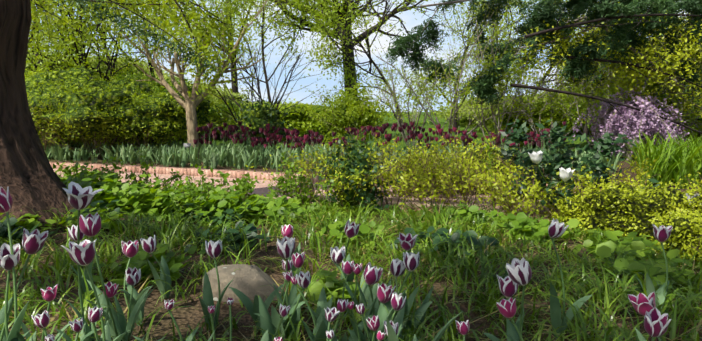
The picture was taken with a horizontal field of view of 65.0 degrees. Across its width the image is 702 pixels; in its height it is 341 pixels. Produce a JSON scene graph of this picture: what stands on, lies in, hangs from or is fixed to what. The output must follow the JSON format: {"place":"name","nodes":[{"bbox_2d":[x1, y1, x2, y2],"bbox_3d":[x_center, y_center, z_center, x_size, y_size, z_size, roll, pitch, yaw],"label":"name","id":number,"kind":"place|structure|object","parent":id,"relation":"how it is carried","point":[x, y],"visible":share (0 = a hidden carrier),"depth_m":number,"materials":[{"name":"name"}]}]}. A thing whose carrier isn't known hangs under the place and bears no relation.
{"place":"outdoors","nodes":[
{"label":"outdoors","id":0,"kind":"place"},
{"bbox_2d":[53,169,570,217],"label":"brick path","id":1,"kind":"structure","parent":0,"point":[261,187],"depth_m":5.80,"materials":[{"name":"brick"}]},
{"bbox_2d":[0,112,701,340],"bbox_3d":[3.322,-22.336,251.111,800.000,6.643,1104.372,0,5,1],"label":"ground","id":2,"kind":"structure","parent":0,"point":[190,316],"depth_m":2.41,"materials":[{"name":"soil"}]},
{"bbox_2d":[0,0,74,245],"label":"tree","id":3,"kind":"object","parent":2,"relation":"on","point":[29,177],"visible":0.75,"depth_m":3.73,"materials":[{"name":"brown plant"}]},
{"bbox_2d":[108,0,277,158],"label":"tree","id":4,"kind":"object","parent":2,"relation":"on","point":[188,105],"visible":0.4,"depth_m":9.92,"materials":[{"name":"beige plant"}]},
{"bbox_2d":[202,264,283,302],"bbox_3d":[-0.433,0.476,2.308,0.381,0.161,0.267,0,5,1],"label":"boulder","id":5,"kind":"object","parent":2,"relation":"on","point":[248,280],"visible":0.58,"depth_m":2.21,"materials":[{"name":"stone"}]},
{"bbox_2d":[25,46,589,131],"bbox_3d":[-0.799,-5.013,28.558,57.009,6.200,19.991,0,5,1],"label":"foliage","id":6,"kind":"object","parent":2,"relation":"on","point":[465,124],"visible":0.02,"depth_m":26.60,"materials":[{"name":"green plant"}]},
{"bbox_2d":[43,140,623,179],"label":"tulip leaves","id":7,"kind":"object","parent":2,"relation":"on","point":[213,156],"visible":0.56,"depth_m":8.66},
{"bbox_2d":[0,181,672,340],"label":"tulips","id":8,"kind":"object","parent":2,"relation":"on","point":[656,322],"depth_m":1.61,"materials":[{"name":"plant"}]},
{"bbox_2d":[0,96,677,257],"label":"dark foliage","id":9,"kind":"object","parent":2,"relation":"on","point":[562,160],"visible":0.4,"depth_m":4.09,"materials":[{"name":"green plant"}]},
{"bbox_2d":[0,192,701,340],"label":"strap grass leaves","id":10,"kind":"object","parent":2,"relation":"on","point":[400,220],"visible":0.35,"depth_m":2.49,"materials":[{"name":"green plant"}]},
{"bbox_2d":[0,68,701,321],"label":"foliage","id":11,"kind":"object","parent":2,"relation":"on","point":[675,161],"visible":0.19,"depth_m":4.03,"materials":[{"name":"green plant"}]},
{"bbox_2d":[49,162,656,241],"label":"path kerb bricks","id":12,"kind":"object","parent":2,"relation":"on","point":[233,173],"visible":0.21,"depth_m":7.68,"materials":[{"name":"brick"}]},
{"bbox_2d":[25,0,701,146],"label":"dark trees","id":13,"kind":"object","parent":2,"relation":"on","point":[394,11],"visible":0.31,"depth_m":16.03,"materials":[{"name":"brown plant"}]},
{"bbox_2d":[24,0,701,149],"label":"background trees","id":14,"kind":"object","parent":13,"relation":"attached to","point":[349,101],"visible":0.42,"depth_m":11.51,"materials":[{"name":"green plant"}]},
{"bbox_2d":[52,0,701,106],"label":"conifer branches","id":15,"kind":"object","parent":13,"relation":"attached to","point":[574,68],"visible":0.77,"depth_m":9.60,"materials":[{"name":"green plant"}]},
{"bbox_2d":[25,64,701,204],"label":"foliage","id":16,"kind":"object","parent":2,"relation":"on","point":[261,115],"visible":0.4,"depth_m":10.09,"materials":[{"name":"green plant"}]},
{"bbox_2d":[28,0,701,267],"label":"shrub","id":17,"kind":"object","parent":2,"relation":"on","point":[451,117],"depth_m":10.07,"materials":[{"name":"green plant"}]},
{"bbox_2d":[195,127,564,158],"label":"dark red tulips","id":18,"kind":"object","parent":2,"relation":"on","point":[292,143],"visible":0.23,"depth_m":9.21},
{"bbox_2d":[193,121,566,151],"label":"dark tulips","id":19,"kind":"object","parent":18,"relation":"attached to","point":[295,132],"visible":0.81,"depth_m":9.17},
{"bbox_2d":[234,13,701,268],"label":"yellow-green shrub","id":20,"kind":"object","parent":2,"relation":"on","point":[588,190],"visible":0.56,"depth_m":4.47,"materials":[{"name":"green plant"}]},
{"bbox_2d":[386,22,701,261],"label":"shrub leaves","id":21,"kind":"object","parent":2,"relation":"on","point":[642,217],"visible":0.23,"depth_m":3.49,"materials":[{"name":"plant"}]},
{"bbox_2d":[528,150,575,180],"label":"tulips","id":22,"kind":"object","parent":2,"relation":"on","point":[564,174],"visible":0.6,"depth_m":3.76,"materials":[{"name":"white plant"}]},
{"bbox_2d":[572,86,688,156],"bbox_3d":[4.968,-0.810,9.489,1.946,1.298,1.724,-3,5,-33],"label":"flowering shrub","id":23,"kind":"object","parent":2,"relation":"on","point":[636,115],"visible":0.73,"depth_m":9.19,"materials":[{"name":"purple plant"}]},
{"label":"plant label stakes","id":24,"kind":"object","parent":2,"relation":"on","visible":0},
{"bbox_2d":[183,143,699,204],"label":"plant label plates","id":25,"kind":"object","parent":24,"relation":"attached to","point":[189,145],"visible":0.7,"depth_m":3.53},
{"bbox_2d":[29,0,700,111],"label":"sky","id":26,"kind":"structure","parent":0,"point":[408,17],"materials":[{"name":"blue"}]}
]}

